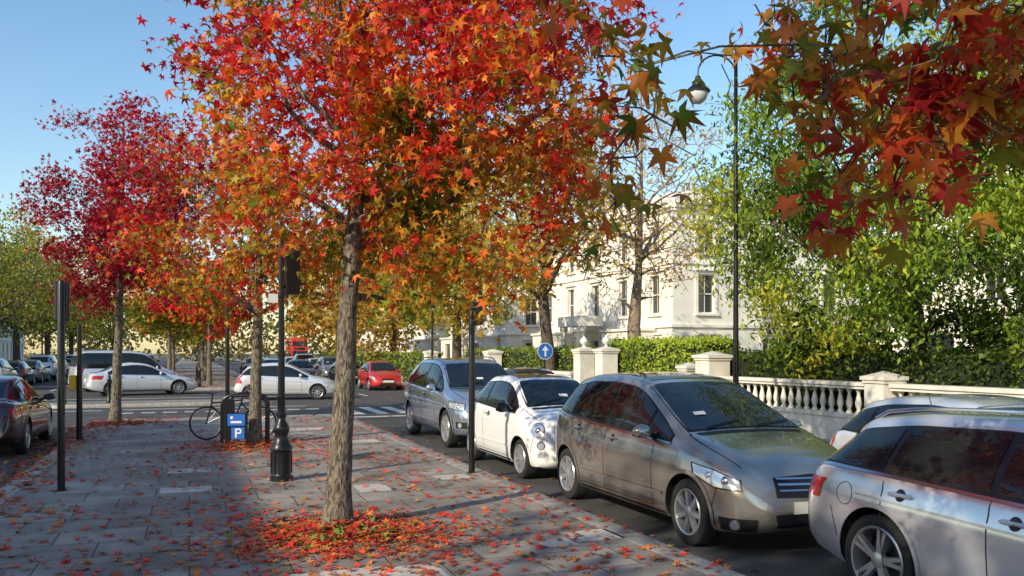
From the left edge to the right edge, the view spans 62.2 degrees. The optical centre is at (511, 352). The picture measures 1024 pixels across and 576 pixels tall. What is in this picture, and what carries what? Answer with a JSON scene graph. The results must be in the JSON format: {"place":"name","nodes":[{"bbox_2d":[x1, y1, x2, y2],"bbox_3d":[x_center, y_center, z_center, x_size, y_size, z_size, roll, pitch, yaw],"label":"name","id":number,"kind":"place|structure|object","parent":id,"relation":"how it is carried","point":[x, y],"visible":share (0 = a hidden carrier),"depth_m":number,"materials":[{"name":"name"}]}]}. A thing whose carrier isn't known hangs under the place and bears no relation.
{"place":"outdoors","nodes":[
{"label":"outdoors","id":0,"kind":"place"},
{"bbox_2d":[175,357,249,390],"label":"pavement","id":1,"kind":"structure","parent":0,"point":[183,364],"depth_m":67.89,"materials":[{"name":"grey concrete"}]},
{"bbox_2d":[123,287,204,371],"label":"street tree","id":2,"kind":"object","parent":1,"relation":"on","point":[144,332],"visible":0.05,"depth_m":57.36,"materials":[{"name":"orange plant"}]},
{"bbox_2d":[112,262,237,368],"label":"street tree","id":3,"kind":"object","parent":1,"relation":"on","point":[152,320],"visible":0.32,"depth_m":45.47,"materials":[{"name":"orange plant"}]},
{"bbox_2d":[180,332,215,366],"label":"street tree","id":4,"kind":"object","parent":1,"relation":"on","point":[199,350],"visible":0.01,"depth_m":82.51,"materials":[{"name":"brown plant"}]},
{"bbox_2d":[175,336,223,364],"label":"street tree","id":5,"kind":"object","parent":1,"relation":"on","point":[183,341],"visible":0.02,"depth_m":95.58,"materials":[{"name":"orange plant"}]},
{"bbox_2d":[198,367,201,386],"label":"bollard","id":6,"kind":"object","parent":1,"relation":"on","point":[199,377],"visible":0.99,"depth_m":43.88,"materials":[{"name":"black metal"}]},
{"bbox_2d":[151,291,252,379],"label":"street tree","id":7,"kind":"object","parent":1,"relation":"on","point":[199,337],"visible":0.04,"depth_m":53.56,"materials":[{"name":"orange plant"}]},
{"bbox_2d":[145,252,265,385],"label":"street tree","id":8,"kind":"object","parent":1,"relation":"on","point":[208,337],"visible":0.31,"depth_m":44.50,"materials":[{"name":"orange plant"}]},
{"bbox_2d":[178,326,239,372],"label":"street tree","id":9,"kind":"object","parent":1,"relation":"on","point":[201,349],"visible":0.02,"depth_m":71.27,"materials":[{"name":"orange plant"}]},
{"bbox_2d":[176,317,252,376],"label":"street tree","id":10,"kind":"object","parent":1,"relation":"on","point":[203,332],"visible":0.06,"depth_m":61.92,"materials":[{"name":"orange plant"}]},
{"bbox_2d":[336,320,337,348],"bbox_3d":[-4.640,0.440,22.627,0.120,2.620,0.120,0,0,-21],"label":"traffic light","id":11,"kind":"object","parent":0,"point":[336,333],"visible":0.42,"depth_m":22.59,"materials":[{"name":"black metal"}]},
{"bbox_2d":[0,415,744,575],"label":"pavement","id":12,"kind":"structure","parent":0,"point":[107,497],"depth_m":9.41,"materials":[{"name":"stone"}]},
{"bbox_2d":[54,281,70,490],"bbox_3d":[-5.759,0.420,10.876,0.170,2.660,0.355,0,0,-21],"label":"pedestrian signal","id":13,"kind":"object","parent":12,"relation":"on","point":[62,302],"visible":1,"depth_m":10.74,"materials":[{"name":"black metal"}]},
{"bbox_2d":[69,324,82,439],"bbox_3d":[-8.682,0.590,16.909,0.240,2.320,0.140,0,0,-21],"label":"traffic light","id":14,"kind":"object","parent":12,"relation":"on","point":[75,382],"visible":0.97,"depth_m":16.89,"materials":[{"name":"black metal"}]},
{"bbox_2d":[189,391,276,439],"bbox_3d":[-5.592,1.264,17.024,1.716,0.968,0.533,0,0,-6],"label":"bicycle","id":15,"kind":"object","parent":12,"relation":"on","point":[211,407],"visible":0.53,"depth_m":16.97,"materials":[{"name":"black metal"}]},
{"bbox_2d":[86,420,412,545],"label":"tree pit soil","id":16,"kind":"object","parent":12,"relation":"on","point":[275,526],"visible":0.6,"depth_m":8.76,"materials":[{"name":"brown soil"}]},
{"bbox_2d":[1,89,213,421],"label":"sweetgum tree","id":17,"kind":"object","parent":16,"relation":"on","point":[119,271],"visible":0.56,"depth_m":20.98,"materials":[{"name":"red plant"}]},
{"bbox_2d":[76,84,389,444],"bbox_3d":[-4.986,-1.523,15.961,5.705,6.553,5.277,0,0,-21],"label":"sweetgum tree","id":18,"kind":"object","parent":16,"relation":"on","point":[232,263],"visible":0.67,"depth_m":15.43,"materials":[{"name":"red plant"}]},
{"bbox_2d":[220,393,269,445],"bbox_3d":[-5.123,1.270,16.250,0.900,0.959,0.738,0,0,-4],"label":"cycle stand with parking sign","id":19,"kind":"object","parent":16,"relation":"on","point":[233,425],"visible":0.91,"depth_m":16.18,"materials":[{"name":"black metal"}]},
{"bbox_2d":[224,510,442,549],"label":"fallen leaves","id":20,"kind":"object","parent":16,"relation":"on","point":[340,531],"visible":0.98,"depth_m":7.85,"materials":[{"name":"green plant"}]},
{"bbox_2d":[135,0,683,530],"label":"sweetgum tree","id":21,"kind":"object","parent":16,"relation":"on","point":[385,118],"visible":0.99,"depth_m":8.00,"materials":[{"name":"red plant"}]},
{"bbox_2d":[268,222,299,481],"bbox_3d":[-3.101,-0.020,11.732,0.344,3.540,0.529,0,0,22],"label":"traffic light","id":22,"kind":"object","parent":12,"relation":"on","point":[281,448],"visible":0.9,"depth_m":11.60,"materials":[{"name":"black metal"}]},
{"bbox_2d":[66,427,623,575],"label":"replacement paving slabs","id":23,"kind":"structure","parent":12,"relation":"in","point":[129,568],"depth_m":7.73,"materials":[{"name":"grey stone"}]},
{"bbox_2d":[0,414,719,575],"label":"fallen leaves","id":24,"kind":"object","parent":12,"relation":"on","point":[401,529],"visible":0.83,"depth_m":8.21,"materials":[{"name":"red plant"}]},
{"bbox_2d":[352,455,372,458],"bbox_3d":[-2.614,1.745,14.197,0.600,0.006,0.600,0,0,-21],"label":"manhole cover","id":25,"kind":"object","parent":12,"relation":"on","point":[359,456],"visible":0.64,"depth_m":14.24,"materials":[{"name":"grey metal"}]},
{"bbox_2d":[467,290,481,473],"bbox_3d":[-0.541,0.420,12.482,0.212,2.660,0.399,0,0,1],"label":"signpost","id":26,"kind":"object","parent":12,"relation":"on","point":[473,324],"visible":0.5,"depth_m":12.31,"materials":[{"name":"black metal"}]},
{"bbox_2d":[517,0,1023,283],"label":"sweetgum tree","id":27,"kind":"object","parent":12,"relation":"on","point":[980,45],"visible":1,"depth_m":2.82,"materials":[{"name":"red plant"}]},
{"bbox_2d":[0,357,849,575],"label":"road","id":28,"kind":"structure","parent":0,"point":[797,553],"depth_m":13.21,"materials":[{"name":"grey asphalt"}]},
{"bbox_2d":[0,358,18,375],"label":"distant parked car","id":29,"kind":"object","parent":28,"relation":"on","point":[7,368],"visible":0.52,"depth_m":41.90,"materials":[{"name":"white paint"}]},
{"bbox_2d":[7,360,35,384],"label":"distant parked car","id":30,"kind":"object","parent":28,"relation":"on","point":[25,371],"visible":0.62,"depth_m":46.75,"materials":[{"name":"grey paint"}]},
{"bbox_2d":[0,375,55,453],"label":"dark saloon car","id":31,"kind":"object","parent":28,"relation":"on","point":[26,414],"visible":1,"depth_m":15.59,"materials":[{"name":"red paint"}]},
{"bbox_2d":[23,360,50,382],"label":"distant parked car","id":32,"kind":"object","parent":28,"relation":"on","point":[42,371],"visible":0.51,"depth_m":51.65,"materials":[{"name":"grey paint"}]},
{"bbox_2d":[27,354,56,379],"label":"distant parked car","id":33,"kind":"object","parent":28,"relation":"on","point":[46,360],"visible":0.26,"depth_m":55.86,"materials":[{"name":"white paint"}]},
{"bbox_2d":[65,360,69,377],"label":"distant parked car","id":34,"kind":"object","parent":28,"relation":"on","point":[67,366],"visible":0.22,"depth_m":62.40,"materials":[{"name":"white paint"}]},
{"bbox_2d":[68,350,177,391],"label":"grey van","id":35,"kind":"object","parent":28,"relation":"on","point":[96,360],"visible":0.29,"depth_m":40.02,"materials":[{"name":"white paint"}]},
{"bbox_2d":[82,362,196,394],"bbox_3d":[-16.282,1.138,37.293,4.514,1.424,2.100,0,0,-35],"label":"silver saloon car","id":36,"kind":"object","parent":28,"relation":"on","point":[138,377],"visible":0.81,"depth_m":36.59,"materials":[{"name":"white paint"}]},
{"bbox_2d":[50,399,249,408],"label":"traffic island","id":37,"kind":"structure","parent":28,"relation":"on","point":[155,403],"depth_m":29.39,"materials":[{"name":"concrete"}]},
{"bbox_2d":[65,376,66,403],"bbox_3d":[-15.284,1.250,28.960,0.180,1.000,0.180,0,0,-21],"label":"bollard","id":38,"kind":"object","parent":37,"relation":"on","point":[65,391],"visible":0.29,"depth_m":28.95,"materials":[{"name":"black metal"}]},
{"bbox_2d":[106,374,111,402],"bbox_3d":[-13.975,1.250,29.457,0.180,1.000,0.180,0,0,-21],"label":"bollard","id":39,"kind":"object","parent":37,"relation":"on","point":[109,380],"visible":0.94,"depth_m":29.41,"materials":[{"name":"black metal"}]},
{"bbox_2d":[225,299,229,398],"bbox_3d":[-7.187,0.140,21.446,0.120,3.220,0.120,0,0,-21],"label":"pole","id":40,"kind":"object","parent":37,"relation":"on","point":[227,360],"visible":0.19,"depth_m":21.41,"materials":[{"name":"black metal"}]},
{"bbox_2d":[51,364,405,419],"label":"road markings","id":41,"kind":"object","parent":28,"relation":"on","point":[379,411],"visible":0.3,"depth_m":27.08,"materials":[{"name":"paint"}]},
{"bbox_2d":[242,358,250,366],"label":"distant parked car","id":42,"kind":"object","parent":28,"relation":"on","point":[247,362],"visible":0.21,"depth_m":73.20,"materials":[{"name":"grey paint"}]},
{"bbox_2d":[262,359,277,362],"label":"distant parked car","id":43,"kind":"object","parent":28,"relation":"on","point":[270,361],"visible":0.02,"depth_m":57.81,"materials":[{"name":"grey paint"}]},
{"bbox_2d":[234,363,334,399],"bbox_3d":[-8.966,1.127,33.859,3.964,1.445,2.055,0,0,-14],"label":"silver hatchback car","id":44,"kind":"object","parent":28,"relation":"on","point":[298,381],"visible":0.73,"depth_m":33.14,"materials":[{"name":"white paint"}]},
{"bbox_2d":[285,357,292,363],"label":"distant parked car","id":45,"kind":"object","parent":28,"relation":"on","point":[287,359],"visible":0.03,"depth_m":79.30,"materials":[{"name":"white paint"}]},
{"bbox_2d":[287,359,318,375],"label":"distant parked car","id":46,"kind":"object","parent":28,"relation":"on","point":[305,365],"visible":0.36,"depth_m":50.18,"materials":[{"name":"grey paint"}]},
{"bbox_2d":[292,354,313,359],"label":"distant parked car","id":47,"kind":"object","parent":28,"relation":"on","point":[303,356],"visible":0.13,"depth_m":70.35,"materials":[{"name":"grey paint"}]},
{"bbox_2d":[308,358,318,367],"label":"distant parked car","id":48,"kind":"object","parent":28,"relation":"on","point":[313,361],"visible":0.05,"depth_m":63.43,"materials":[{"name":"white paint"}]},
{"bbox_2d":[315,355,335,377],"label":"distant parked car","id":49,"kind":"object","parent":28,"relation":"on","point":[324,363],"visible":0.34,"depth_m":56.65,"materials":[{"name":"grey paint"}]},
{"bbox_2d":[328,361,360,381],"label":"distant parked car","id":50,"kind":"object","parent":28,"relation":"on","point":[331,372],"visible":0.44,"depth_m":51.54,"materials":[{"name":"grey paint"}]},
{"bbox_2d":[0,367,759,575],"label":"fallen leaves in gutter","id":51,"kind":"object","parent":28,"relation":"on","point":[15,466],"visible":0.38,"depth_m":15.08,"materials":[{"name":"red plant"}]},
{"bbox_2d":[358,361,402,389],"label":"parked red car","id":52,"kind":"object","parent":28,"relation":"on","point":[372,374],"visible":1,"depth_m":41.74,"materials":[{"name":"red paint"}]},
{"bbox_2d":[404,356,508,446],"bbox_3d":[-0.972,0.966,18.265,2.236,1.768,4.766,0,0,-21],"label":"parked suv","id":53,"kind":"object","parent":28,"relation":"on","point":[436,393],"visible":0.57,"depth_m":17.51,"materials":[{"name":"grey paint"}]},
{"bbox_2d":[467,374,579,477],"bbox_3d":[0.455,1.098,13.778,1.990,1.504,3.564,0,0,-21],"label":"parked small car","id":54,"kind":"object","parent":28,"relation":"on","point":[516,416],"visible":0.58,"depth_m":12.99,"materials":[{"name":"white paint"}]},
{"bbox_2d":[506,367,553,374],"bbox_3d":[0.559,1.138,24.007,2.100,1.424,4.514,0,0,-21],"label":"parked dark car","id":55,"kind":"object","parent":28,"relation":"on","point":[522,370],"visible":0.06,"depth_m":23.84,"materials":[{"name":"grey paint"}]},
{"bbox_2d":[555,363,837,545],"bbox_3d":[2.007,0.984,9.694,2.131,1.730,4.289,0,0,-21],"label":"parked car","id":56,"kind":"object","parent":28,"relation":"on","point":[701,459],"visible":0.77,"depth_m":8.69,"materials":[{"name":"grey paint"}]},
{"bbox_2d":[808,394,1023,575],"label":"parked estate car","id":57,"kind":"object","parent":28,"relation":"on","point":[939,493],"visible":1,"depth_m":5.87,"materials":[{"name":"white paint"}]},
{"bbox_2d":[830,394,1023,449],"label":"silver hatchback car","id":58,"kind":"object","parent":28,"relation":"on","point":[853,426],"visible":0.13,"depth_m":9.37,"materials":[{"name":"white paint"}]},
{"bbox_2d":[24,354,864,391],"bbox_3d":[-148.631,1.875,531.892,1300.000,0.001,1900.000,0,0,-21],"label":"ground","id":59,"kind":"structure","parent":0,"point":[273,356],"depth_m":409.77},
{"bbox_2d":[0,303,24,359],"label":"stucco terrace","id":60,"kind":"structure","parent":59,"relation":"on","point":[6,349],"depth_m":120.53,"materials":[{"name":"white paint"}]},
{"bbox_2d":[24,305,356,361],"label":"distant trees","id":61,"kind":"object","parent":59,"relation":"on","point":[240,348],"visible":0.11,"depth_m":173.78,"materials":[{"name":"green plant"}]},
{"bbox_2d":[286,337,307,356],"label":"double decker bus","id":62,"kind":"object","parent":59,"relation":"on","point":[295,345],"visible":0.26,"depth_m":134.91,"materials":[{"name":"red metal"}]},
{"bbox_2d":[272,266,410,355],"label":"plane tree","id":63,"kind":"object","parent":59,"relation":"on","point":[301,326],"visible":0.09,"depth_m":72.36,"materials":[{"name":"orange plant"}]},
{"bbox_2d":[358,307,386,350],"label":"stucco villa","id":64,"kind":"object","parent":59,"relation":"on","point":[365,336],"visible":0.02,"depth_m":118.92,"materials":[{"name":"white paint"}]},
{"bbox_2d":[293,204,453,359],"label":"plane tree","id":65,"kind":"object","parent":59,"relation":"on","point":[391,330],"visible":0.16,"depth_m":55.61,"materials":[{"name":"orange plant"}]},
{"bbox_2d":[326,350,443,381],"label":"hedge","id":66,"kind":"object","parent":59,"relation":"on","point":[406,362],"visible":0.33,"depth_m":51.71,"materials":[{"name":"green plant"}]},
{"bbox_2d":[379,284,448,353],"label":"stucco villa","id":67,"kind":"object","parent":59,"relation":"on","point":[424,344],"visible":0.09,"depth_m":82.16,"materials":[{"name":"white paint"}]},
{"bbox_2d":[341,177,538,357],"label":"plane tree","id":68,"kind":"object","parent":59,"relation":"on","point":[456,316],"visible":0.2,"depth_m":41.72,"materials":[{"name":"orange plant"}]},
{"bbox_2d":[439,242,539,357],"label":"stucco villa","id":69,"kind":"object","parent":59,"relation":"on","point":[509,333],"visible":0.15,"depth_m":63.84,"materials":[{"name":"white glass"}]},
{"bbox_2d":[462,342,599,370],"bbox_3d":[0.397,0.729,35.778,1.445,2.241,13.732,0,0,-21],"label":"hedge","id":70,"kind":"object","parent":59,"relation":"on","point":[525,356],"visible":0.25,"depth_m":34.07,"materials":[{"name":"green plant"}]},
{"bbox_2d":[424,91,642,370],"bbox_3d":[0.529,-3.866,30.590,8.000,11.274,8.125,0,0,-21],"label":"plane tree","id":71,"kind":"object","parent":59,"relation":"on","point":[543,294],"visible":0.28,"depth_m":30.12,"materials":[{"name":"orange plant"}]},
{"bbox_2d":[526,69,746,338],"bbox_3d":[4.457,-4.508,31.343,8.293,12.537,8.094,0,0,17],"label":"plane tree","id":72,"kind":"object","parent":59,"relation":"on","point":[636,242],"visible":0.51,"depth_m":31.28,"materials":[{"name":"orange plant"}]},
{"bbox_2d":[604,334,740,372],"bbox_3d":[4.484,0.619,24.902,1.514,2.400,6.155,0,0,-21],"label":"hedge","id":73,"kind":"object","parent":59,"relation":"on","point":[667,354],"visible":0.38,"depth_m":24.13,"materials":[{"name":"green plant"}]},
{"bbox_2d":[531,183,858,358],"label":"stucco villa","id":74,"kind":"object","parent":59,"relation":"on","point":[579,314],"visible":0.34,"depth_m":45.32,"materials":[{"name":"white paint"}]},
{"bbox_2d":[746,292,907,410],"bbox_3d":[7.244,0.186,19.269,3.233,3.140,4.472,0,0,-21],"label":"laurel shrub","id":75,"kind":"object","parent":59,"relation":"on","point":[799,347],"visible":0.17,"depth_m":18.77,"materials":[{"name":"green plant"}]},
{"bbox_2d":[658,0,1023,393],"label":"locust tree","id":76,"kind":"object","parent":59,"relation":"on","point":[899,299],"visible":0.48,"depth_m":16.27,"materials":[{"name":"green plant"}]},
{"bbox_2d":[716,344,1017,412],"bbox_3d":[7.128,0.830,18.079,1.408,2.042,8.707,0,0,-21],"label":"hedge","id":77,"kind":"object","parent":59,"relation":"on","point":[973,369],"visible":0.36,"depth_m":16.37,"materials":[{"name":"green plant"}]},
{"bbox_2d":[893,145,1023,355],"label":"stucco villa","id":78,"kind":"object","parent":59,"relation":"on","point":[978,291],"visible":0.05,"depth_m":34.71,"materials":[{"name":"white paint"}]},
{"bbox_2d":[923,255,1023,361],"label":"laurel shrub","id":79,"kind":"object","parent":59,"relation":"on","point":[980,341],"visible":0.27,"depth_m":16.23,"materials":[{"name":"green plant"}]},
{"bbox_2d":[930,0,1023,202],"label":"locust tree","id":80,"kind":"object","parent":59,"relation":"on","point":[987,71],"depth_m":17.39,"materials":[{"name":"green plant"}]},
{"bbox_2d":[1003,314,1023,388],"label":"hedge","id":81,"kind":"object","parent":59,"relation":"on","point":[1019,339],"visible":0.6,"depth_m":13.90,"materials":[{"name":"green plant"}]},
{"bbox_2d":[0,0,1022,353],"label":"sky","id":82,"kind":"structure","parent":0,"point":[79,53],"materials":[{"name":"blue"}]},
{"bbox_2d":[218,357,830,443],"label":"pavement","id":83,"kind":"structure","parent":0,"point":[404,386],"depth_m":45.18,"materials":[{"name":"grey concrete"}]},
{"bbox_2d":[431,250,433,358],"bbox_3d":[-4.099,-2.250,39.093,1.190,8.000,0.500,0,0,-21],"label":"street lamp","id":84,"kind":"object","parent":83,"relation":"on","point":[432,350],"visible":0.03,"depth_m":39.21,"materials":[{"name":"black metal"}]},
{"bbox_2d":[537,341,552,368],"bbox_3d":[1.056,0.690,27.344,0.540,2.120,0.095,0,0,-21],"label":"direction sign","id":85,"kind":"object","parent":83,"relation":"on","point":[545,350],"visible":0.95,"depth_m":27.31,"materials":[{"name":"blue metal"}]},
{"bbox_2d":[422,335,732,382],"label":"gate piers and garden wall","id":86,"kind":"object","parent":83,"relation":"on","point":[588,362],"visible":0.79,"depth_m":26.29,"materials":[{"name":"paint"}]},
{"bbox_2d":[687,44,738,383],"bbox_3d":[4.071,-2.250,17.069,1.190,8.000,0.500,0,0,-6],"label":"street lamp","id":87,"kind":"object","parent":83,"relation":"on","point":[699,94],"visible":0.66,"depth_m":17.08,"materials":[{"name":"black metal"}]},
{"bbox_2d":[717,371,1023,439],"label":"balustrade wall","id":88,"kind":"structure","parent":83,"relation":"on","point":[824,423],"depth_m":16.93,"materials":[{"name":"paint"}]},
{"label":"pavement","id":89,"kind":"structure","parent":0,"visible":0},
{"bbox_2d":[0,209,44,316],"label":"plane tree","id":90,"kind":"object","parent":89,"relation":"on","point":[3,274],"visible":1,"depth_m":45.69,"materials":[{"name":"green plant"}]},
{"bbox_2d":[0,203,71,344],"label":"plane tree","id":91,"kind":"object","parent":89,"relation":"on","point":[27,285],"visible":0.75,"depth_m":55.84,"materials":[{"name":"green plant"}]},
{"bbox_2d":[41,275,54,353],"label":"street lamp","id":92,"kind":"object","parent":89,"relation":"on","point":[42,327],"visible":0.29,"depth_m":65.38,"materials":[{"name":"black metal"}]},
{"bbox_2d":[0,201,103,359],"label":"plane tree","id":93,"kind":"object","parent":89,"relation":"on","point":[16,351],"visible":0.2,"depth_m":68.05,"materials":[{"name":"green plant"}]},
{"bbox_2d":[0,239,114,353],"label":"plane tree","id":94,"kind":"object","parent":89,"relation":"on","point":[47,349],"visible":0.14,"depth_m":83.17,"materials":[{"name":"green plant"}]},
{"bbox_2d":[6,266,129,353],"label":"plane tree","id":95,"kind":"object","parent":89,"relation":"on","point":[72,337],"visible":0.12,"depth_m":99.82,"materials":[{"name":"green plant"}]},
{"bbox_2d":[65,276,155,349],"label":"plane tree","id":96,"kind":"object","parent":89,"relation":"on","point":[126,329],"visible":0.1,"depth_m":119.11,"materials":[{"name":"green plant"}]}
]}

